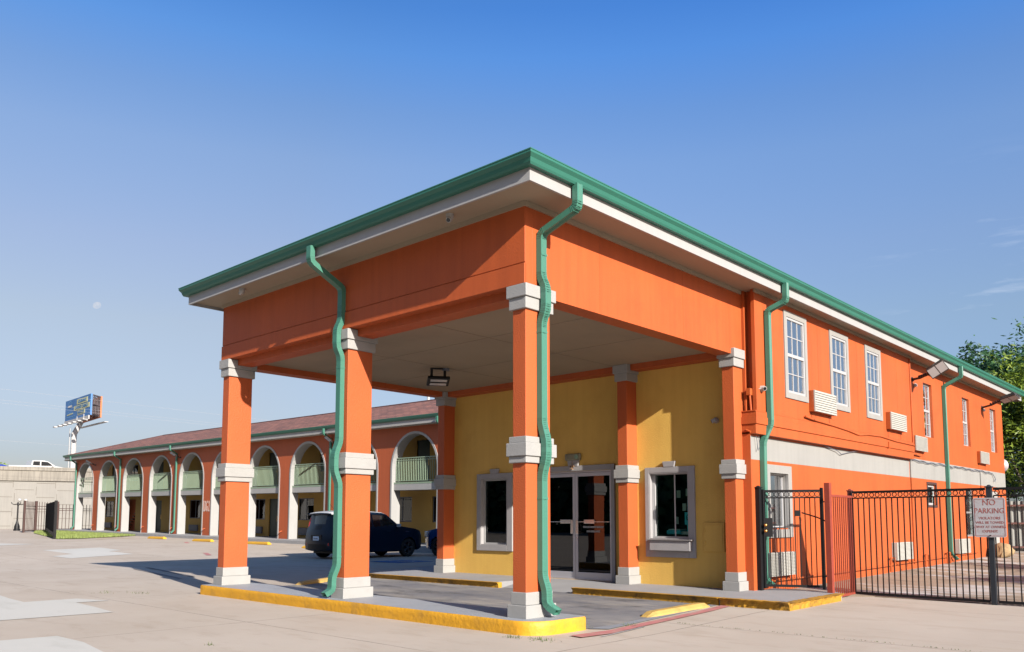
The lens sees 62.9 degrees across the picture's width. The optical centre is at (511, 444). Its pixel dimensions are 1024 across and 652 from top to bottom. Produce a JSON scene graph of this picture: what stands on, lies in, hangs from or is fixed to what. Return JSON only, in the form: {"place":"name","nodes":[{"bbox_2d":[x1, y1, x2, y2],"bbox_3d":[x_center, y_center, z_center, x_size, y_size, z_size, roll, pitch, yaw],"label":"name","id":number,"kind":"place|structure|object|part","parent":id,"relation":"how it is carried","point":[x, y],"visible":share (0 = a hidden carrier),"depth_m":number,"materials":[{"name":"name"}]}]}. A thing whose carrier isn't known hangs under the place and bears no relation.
{"place":"outdoors","nodes":[
{"label":"outdoors","id":0,"kind":"place"},
{"bbox_2d":[6,460,62,467],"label":"pickup truck","id":1,"kind":"object","parent":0,"point":[36,463],"visible":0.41,"depth_m":92.33,"materials":[{"name":"white paint"}]},
{"label":"side window","id":2,"kind":"part","parent":1,"relation":"part of","materials":[{"name":"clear glass"}]},
{"bbox_2d":[34,530,133,538],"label":"grass","id":3,"kind":"structure","parent":0,"point":[61,534],"depth_m":50.10,"materials":[{"name":"green plant"}]},
{"bbox_2d":[5,389,269,420],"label":"power line","id":4,"kind":"object","parent":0,"point":[116,402],"visible":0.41,"depth_m":68.02,"materials":[{"name":"metal"}]},
{"bbox_2d":[205,582,582,620],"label":"island pavement","id":5,"kind":"structure","parent":0,"point":[470,610],"depth_m":11.88,"materials":[{"name":"grey concrete"}]},
{"bbox_2d":[286,578,689,628],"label":"driveway","id":6,"kind":"structure","parent":0,"point":[598,611],"depth_m":13.91,"materials":[{"name":"concrete"}]},
{"bbox_2d":[295,577,327,584],"bbox_3d":[-3.973,2.884,17.743,0.236,0.109,1.822,-2,-6,23],"label":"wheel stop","id":7,"kind":"object","parent":6,"relation":"on","point":[313,581],"visible":0.49,"depth_m":17.23,"materials":[{"name":"yellow concrete"}]},
{"bbox_2d":[590,604,714,628],"bbox_3d":[2.196,2.387,11.733,0.227,0.050,3.646,-4,-7,39],"label":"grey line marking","id":8,"kind":"object","parent":6,"relation":"on","point":[625,623],"visible":0.7,"depth_m":11.02,"materials":[{"name":"paint"}]},
{"bbox_2d":[640,602,709,617],"bbox_3d":[2.380,2.393,12.093,0.223,0.107,1.691,-5,-7,42],"label":"wheel stop","id":9,"kind":"object","parent":6,"relation":"on","point":[673,609],"visible":0.94,"depth_m":11.93,"materials":[{"name":"yellow concrete"}]},
{"bbox_2d":[0,528,1023,651],"bbox_3d":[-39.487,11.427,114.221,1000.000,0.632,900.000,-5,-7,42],"label":"ground","id":10,"kind":"structure","parent":0,"point":[169,614],"depth_m":11.03,"materials":[{"name":"concrete"}]},
{"bbox_2d":[11,498,27,530],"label":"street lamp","id":11,"kind":"object","parent":10,"relation":"on","point":[16,526],"visible":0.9,"depth_m":63.10,"materials":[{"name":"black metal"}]},
{"bbox_2d":[22,501,36,532],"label":"driveway gate","id":12,"kind":"structure","parent":10,"relation":"on","point":[34,507],"depth_m":58.68,"materials":[{"name":"brown metal"}]},
{"bbox_2d":[36,501,58,529],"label":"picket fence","id":13,"kind":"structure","parent":10,"relation":"on","point":[39,506],"depth_m":60.64,"materials":[{"name":"brown metal"}]},
{"bbox_2d":[0,636,102,651],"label":"new concrete patch","id":14,"kind":"object","parent":10,"relation":"on","point":[51,644],"visible":1,"depth_m":8.96,"materials":[{"name":"grey concrete"}]},
{"bbox_2d":[45,500,57,538],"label":"screened gate","id":15,"kind":"structure","parent":10,"relation":"on","point":[51,519],"depth_m":47.90,"materials":[{"name":"black metal"}]},
{"bbox_2d":[0,466,105,528],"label":"retaining wall","id":16,"kind":"structure","parent":10,"relation":"on","point":[44,485],"depth_m":73.79,"materials":[{"name":"concrete"}]},
{"bbox_2d":[0,595,110,619],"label":"new concrete patch","id":17,"kind":"object","parent":10,"relation":"on","point":[10,609],"visible":1,"depth_m":12.60,"materials":[{"name":"grey concrete"}]},
{"bbox_2d":[58,504,89,528],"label":"picket fence","id":18,"kind":"object","parent":10,"relation":"on","point":[69,510],"visible":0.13,"depth_m":63.16,"materials":[{"name":"grey metal"}]},
{"bbox_2d":[53,393,107,467],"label":"billboard","id":19,"kind":"object","parent":10,"relation":"on","point":[85,404],"visible":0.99,"depth_m":132.40,"materials":[{"name":"blue plastic"}]},
{"bbox_2d":[46,548,129,557],"bbox_3d":[-15.637,3.971,30.739,2.653,0.133,6.809,4,-6,-34],"label":"new concrete patch","id":20,"kind":"object","parent":10,"relation":"on","point":[84,552],"visible":1,"depth_m":30.41,"materials":[{"name":"white concrete"}]},
{"bbox_2d":[147,536,166,538],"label":"wheel stop","id":21,"kind":"object","parent":10,"relation":"on","point":[152,537],"visible":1,"depth_m":45.85,"materials":[{"name":"yellow paint"}]},
{"bbox_2d":[136,569,181,578],"bbox_3d":[-8.790,3.178,20.617,0.098,0.010,4.609,4,-6,-36],"label":"white line marking","id":22,"kind":"object","parent":10,"relation":"on","point":[159,574],"visible":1,"depth_m":20.13,"materials":[{"name":"paint"}]},
{"bbox_2d":[145,567,191,575],"bbox_3d":[-8.746,3.230,21.254,0.098,0.002,4.609,4,-6,-36],"label":"white line marking","id":23,"kind":"object","parent":10,"relation":"on","point":[169,571],"visible":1,"depth_m":21.20,"materials":[{"name":"paint"}]},
{"bbox_2d":[192,539,213,541],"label":"wheel stop","id":24,"kind":"object","parent":10,"relation":"on","point":[205,540],"visible":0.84,"depth_m":41.95,"materials":[{"name":"yellow paint"}]},
{"bbox_2d":[56,529,431,552],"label":"wing walkway","id":25,"kind":"structure","parent":10,"relation":"on","point":[423,548],"depth_m":46.24,"materials":[{"name":"concrete"}]},
{"bbox_2d":[63,399,437,542],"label":"motel wing","id":26,"kind":"structure","parent":10,"relation":"on","point":[170,483],"depth_m":45.15,"materials":[{"name":"orange paint"}]},
{"bbox_2d":[106,501,113,516],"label":"window","id":27,"kind":"structure","parent":26,"relation":"in","point":[109,504],"depth_m":61.50,"materials":[{"name":"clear glass"}]},
{"bbox_2d":[112,466,115,491],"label":"door","id":28,"kind":"structure","parent":26,"relation":"in","point":[114,472],"depth_m":61.34,"materials":[{"name":"green metal"}]},
{"bbox_2d":[131,465,137,480],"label":"window","id":29,"kind":"structure","parent":26,"relation":"in","point":[135,470],"depth_m":58.99,"materials":[{"name":"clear glass"}]},
{"bbox_2d":[155,500,161,531],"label":"door","id":30,"kind":"structure","parent":26,"relation":"in","point":[159,502],"depth_m":56.01,"materials":[{"name":"grey metal"}]},
{"bbox_2d":[157,462,163,489],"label":"door","id":31,"kind":"structure","parent":26,"relation":"in","point":[162,465],"depth_m":56.21,"materials":[{"name":"green metal"}]},
{"bbox_2d":[190,500,200,517],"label":"window","id":32,"kind":"structure","parent":26,"relation":"in","point":[195,505],"depth_m":52.66,"materials":[{"name":"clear glass"}]},
{"bbox_2d":[256,499,264,519],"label":"window","id":33,"kind":"structure","parent":26,"relation":"in","point":[260,503],"depth_m":47.45,"materials":[{"name":"black glass"}]},
{"bbox_2d":[269,499,277,536],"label":"door","id":34,"kind":"structure","parent":26,"relation":"in","point":[273,502],"depth_m":46.41,"materials":[{"name":"grey metal"}]},
{"bbox_2d":[269,453,277,486],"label":"door","id":35,"kind":"structure","parent":26,"relation":"in","point":[273,461],"depth_m":46.79,"materials":[{"name":"green metal"}]},
{"bbox_2d":[299,498,313,519],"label":"window","id":36,"kind":"structure","parent":26,"relation":"in","point":[306,505],"depth_m":44.38,"materials":[{"name":"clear glass"}]},
{"bbox_2d":[400,497,411,521],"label":"window","id":37,"kind":"structure","parent":26,"relation":"in","point":[405,502],"depth_m":38.86,"materials":[{"name":"grey glass"}]},
{"bbox_2d":[417,440,429,481],"bbox_3d":[-4.026,0.809,38.196,0.900,2.010,0.090,-4,-7,43],"label":"door","id":38,"kind":"structure","parent":26,"relation":"in","point":[423,445],"depth_m":38.24,"materials":[{"name":"green metal"}]},
{"bbox_2d":[433,496,435,521],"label":"window","id":39,"kind":"structure","parent":26,"relation":"in","point":[434,497],"depth_m":37.52,"materials":[{"name":"black glass"}]},
{"bbox_2d":[248,541,270,544],"bbox_3d":[-11.765,4.583,38.808,1.800,0.130,0.200,-4,-7,40],"label":"wheel stop","id":40,"kind":"object","parent":10,"relation":"on","point":[259,543],"visible":0.8,"depth_m":38.57,"materials":[{"name":"yellow paint"}]},
{"bbox_2d":[305,508,420,557],"bbox_3d":[-5.208,3.086,29.834,2.080,1.854,4.257,-5,-7,42],"label":"suv","id":41,"kind":"object","parent":10,"relation":"on","point":[388,534],"visible":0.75,"depth_m":29.17,"materials":[{"name":"black paint"}]},
{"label":"rear window","id":42,"kind":"part","parent":41,"relation":"part of","materials":[{"name":"grey glass"}]},
{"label":"side window","id":43,"kind":"part","parent":41,"relation":"part of","materials":[{"name":"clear glass"}]},
{"bbox_2d":[200,584,585,635],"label":"island kerb","id":44,"kind":"structure","parent":10,"relation":"on","point":[532,628],"depth_m":11.12,"materials":[{"name":"yellow paint"}]},
{"bbox_2d":[370,560,431,562],"bbox_3d":[-3.417,3.626,25.913,1.400,0.010,1.400,-5,-7,42],"label":"accessible parking marking","id":45,"kind":"object","parent":10,"relation":"on","point":[399,561],"visible":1,"depth_m":25.80,"materials":[{"name":"blue paint"}]},
{"bbox_2d":[425,529,436,555],"bbox_3d":[-1.166,3.227,30.052,4.527,1.630,2.060,-5,-7,42],"label":"parked suv","id":46,"kind":"object","parent":10,"relation":"on","point":[431,539],"visible":0.09,"depth_m":30.49,"materials":[{"name":"blue paint"}]},
{"bbox_2d":[100,590,970,650],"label":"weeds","id":47,"kind":"object","parent":10,"relation":"on","point":[510,636],"visible":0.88,"depth_m":9.62,"materials":[{"name":"green plant"}]},
{"bbox_2d":[178,147,1023,618],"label":"motel office building","id":48,"kind":"structure","parent":10,"relation":"on","point":[600,373],"depth_m":14.93,"materials":[{"name":"paint"}]},
{"bbox_2d":[481,478,506,544],"bbox_3d":[-0.334,1.487,18.472,0.800,1.465,0.214,-5,-7,42],"label":"window","id":49,"kind":"structure","parent":48,"relation":"in","point":[493,490],"depth_m":18.53,"materials":[{"name":"black glass"}]},
{"bbox_2d":[550,473,575,577],"bbox_3d":[0.952,1.674,17.259,0.915,2.118,0.095,-5,-7,42],"label":"door","id":50,"kind":"structure","parent":48,"relation":"in","point":[562,486],"depth_m":17.18,"materials":[{"name":"glass"}]},
{"bbox_2d":[575,472,611,579],"bbox_3d":[1.631,1.618,16.636,0.917,2.118,0.095,-5,-7,42],"label":"door","id":51,"kind":"structure","parent":48,"relation":"in","point":[593,489],"depth_m":16.65,"materials":[{"name":"glass"}]},
{"bbox_2d":[646,472,693,550],"bbox_3d":[2.928,1.230,15.348,0.945,1.430,0.265,-5,-7,42],"label":"window","id":52,"kind":"structure","parent":48,"relation":"in","point":[674,543],"depth_m":15.43,"materials":[{"name":"black glass"}]},
{"bbox_2d":[657,534,687,536],"bbox_3d":[3.261,2.150,15.691,1.500,0.920,0.720,-5,-7,42],"label":"reception desk","id":53,"kind":"object","parent":48,"relation":"in","point":[682,535],"visible":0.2,"depth_m":15.49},
{"bbox_2d":[667,529,686,533],"bbox_3d":[3.108,1.636,15.674,0.300,0.099,0.320,-5,-7,42],"label":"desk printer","id":54,"kind":"object","parent":53,"relation":"on","point":[672,531],"visible":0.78,"depth_m":15.56,"materials":[{"name":"teal plastic"}]},
{"bbox_2d":[685,512,687,531],"bbox_3d":[3.255,1.451,15.348,0.180,0.410,0.024,-5,-7,42],"label":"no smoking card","id":55,"kind":"object","parent":53,"relation":"on","point":[686,518],"visible":0.39,"depth_m":15.38,"materials":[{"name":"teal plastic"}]},
{"bbox_2d":[682,503,685,510],"bbox_3d":[3.278,1.196,15.915,0.080,0.140,0.005,-5,-7,42],"label":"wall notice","id":56,"kind":"object","parent":48,"relation":"attached to","point":[683,506],"depth_m":15.92,"materials":[{"name":"paper"}]},
{"bbox_2d":[767,464,793,537],"bbox_3d":[4.739,1.025,15.026,0.170,1.290,1.020,-5,-7,42],"label":"window","id":57,"kind":"structure","parent":48,"relation":"in","point":[782,480],"depth_m":15.20,"materials":[{"name":"white plastic"}]},
{"bbox_2d":[754,486,826,590],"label":"iron gate","id":58,"kind":"structure","parent":48,"relation":"attached to","point":[764,527],"depth_m":14.21,"materials":[{"name":"black metal"}]},
{"bbox_2d":[782,309,808,402],"bbox_3d":[5.298,-1.631,15.686,0.083,1.630,0.990,-5,-7,42],"label":"window","id":59,"kind":"structure","parent":48,"relation":"in","point":[794,326],"depth_m":15.69,"materials":[{"name":"white plastic"}]},
{"bbox_2d":[828,329,850,412],"bbox_3d":[6.718,-1.491,17.220,0.083,1.610,0.980,-5,-7,42],"label":"window","id":60,"kind":"structure","parent":48,"relation":"in","point":[838,343],"depth_m":17.25,"materials":[{"name":"white plastic"}]},
{"bbox_2d":[864,344,882,420],"bbox_3d":[8.025,-1.353,18.632,0.083,1.610,0.960,-5,-7,42],"label":"window","id":61,"kind":"structure","parent":48,"relation":"in","point":[872,356],"depth_m":18.65,"materials":[{"name":"white plastic"}]},
{"bbox_2d":[923,384,930,436],"bbox_3d":[10.763,-0.874,21.852,0.070,1.400,0.730,-5,-7,42],"label":"window","id":62,"kind":"structure","parent":48,"relation":"in","point":[925,387],"depth_m":21.98,"materials":[{"name":"white plastic"}]},
{"bbox_2d":[926,482,937,507],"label":"window","id":63,"kind":"structure","parent":48,"relation":"in","point":[930,500],"depth_m":21.69,"materials":[{"name":"white metal"}]},
{"bbox_2d":[962,399,967,445],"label":"window","id":64,"kind":"structure","parent":48,"relation":"in","point":[964,412],"depth_m":24.60,"materials":[{"name":"white plastic"}]},
{"bbox_2d":[966,491,974,535],"bbox_3d":[13.154,1.965,24.113,0.136,1.375,0.700,-5,-7,42],"label":"window","id":65,"kind":"structure","parent":48,"relation":"in","point":[968,499],"depth_m":24.13,"materials":[{"name":"white plastic"}]},
{"bbox_2d":[989,409,994,451],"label":"window","id":66,"kind":"structure","parent":48,"relation":"in","point":[990,411],"depth_m":26.87,"materials":[{"name":"white plastic"}]},
{"bbox_2d":[992,491,999,542],"bbox_3d":[15.215,2.436,26.287,0.105,1.910,0.800,-5,-7,42],"label":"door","id":67,"kind":"structure","parent":48,"relation":"in","point":[998,538],"depth_m":26.40,"materials":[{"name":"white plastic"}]},
{"bbox_2d":[375,565,841,604],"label":"walkway","id":68,"kind":"structure","parent":10,"relation":"on","point":[771,594],"depth_m":14.99,"materials":[{"name":"concrete"}]},
{"bbox_2d":[369,573,501,587],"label":"walkway kerb","id":69,"kind":"structure","parent":68,"relation":"on","point":[447,581],"depth_m":17.04,"materials":[{"name":"yellow concrete"}]},
{"bbox_2d":[571,587,720,605],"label":"walkway kerb","id":70,"kind":"structure","parent":68,"relation":"on","point":[707,600],"depth_m":13.66,"materials":[{"name":"concrete"}]},
{"bbox_2d":[718,597,792,610],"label":"walkway kerb","id":71,"kind":"structure","parent":68,"relation":"on","point":[758,604],"depth_m":12.37,"materials":[{"name":"yellow concrete"}]},
{"bbox_2d":[786,593,844,609],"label":"walkway kerb","id":72,"kind":"structure","parent":68,"relation":"on","point":[814,601],"depth_m":12.72,"materials":[{"name":"yellow concrete"}]},
{"bbox_2d":[571,605,728,636],"bbox_3d":[2.172,2.349,11.351,0.289,0.050,4.449,-4,-7,39],"label":"red line marking","id":73,"kind":"object","parent":10,"relation":"on","point":[644,623],"visible":0.91,"depth_m":10.79,"materials":[{"name":"paint"}]},
{"bbox_2d":[824,483,854,596],"bbox_3d":[5.589,1.656,14.177,0.091,1.970,1.164,-5,-7,42],"label":"red picket panel","id":74,"kind":"object","parent":10,"relation":"on","point":[831,551],"visible":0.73,"depth_m":14.06,"materials":[{"name":"paint"}]},
{"bbox_2d":[1002,408,1023,480],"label":"leafy tree","id":75,"kind":"object","parent":10,"relation":"on","point":[1013,456],"visible":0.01,"depth_m":33.42,"materials":[{"name":"green plant"}]},
{"bbox_2d":[0,0,1023,500],"label":"sky","id":76,"kind":"structure","parent":0,"point":[869,153],"materials":[{"name":"blue"}]},
{"bbox_2d":[794,551,1023,605],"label":"yard pavement","id":77,"kind":"structure","parent":0,"point":[1009,581],"depth_m":16.73,"materials":[{"name":"concrete"}]},
{"bbox_2d":[846,485,1023,604],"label":"ring fence","id":78,"kind":"object","parent":77,"relation":"on","point":[992,573],"visible":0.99,"depth_m":13.58,"materials":[{"name":"black metal"}]},
{"bbox_2d":[973,498,1006,536],"bbox_3d":[7.404,1.135,12.970,0.445,0.610,0.015,-4,-7,40],"label":"no parking sign","id":79,"kind":"object","parent":78,"relation":"attached to","point":[989,515],"visible":1,"depth_m":12.97,"materials":[{"name":"white metal"}]},
{"bbox_2d":[956,317,1023,499],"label":"leafy tree","id":80,"kind":"object","parent":77,"relation":"on","point":[987,358],"visible":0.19,"depth_m":36.15,"materials":[{"name":"green plant"}]},
{"bbox_2d":[982,344,1023,500],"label":"leafy tree","id":81,"kind":"object","parent":77,"relation":"on","point":[1013,420],"visible":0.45,"depth_m":31.50,"materials":[{"name":"green plant"}]},
{"bbox_2d":[1006,501,1023,550],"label":"corrugated fence","id":82,"kind":"object","parent":77,"relation":"on","point":[1013,515],"visible":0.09,"depth_m":28.37,"materials":[{"name":"white metal"}]},
{"bbox_2d":[995,543,1014,557],"bbox_3d":[14.643,3.168,24.970,0.646,0.470,0.704,0,-5,4],"label":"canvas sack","id":83,"kind":"object","parent":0,"point":[1000,550],"visible":0.67,"depth_m":24.73,"materials":[{"name":"beige fabric"}]}
]}

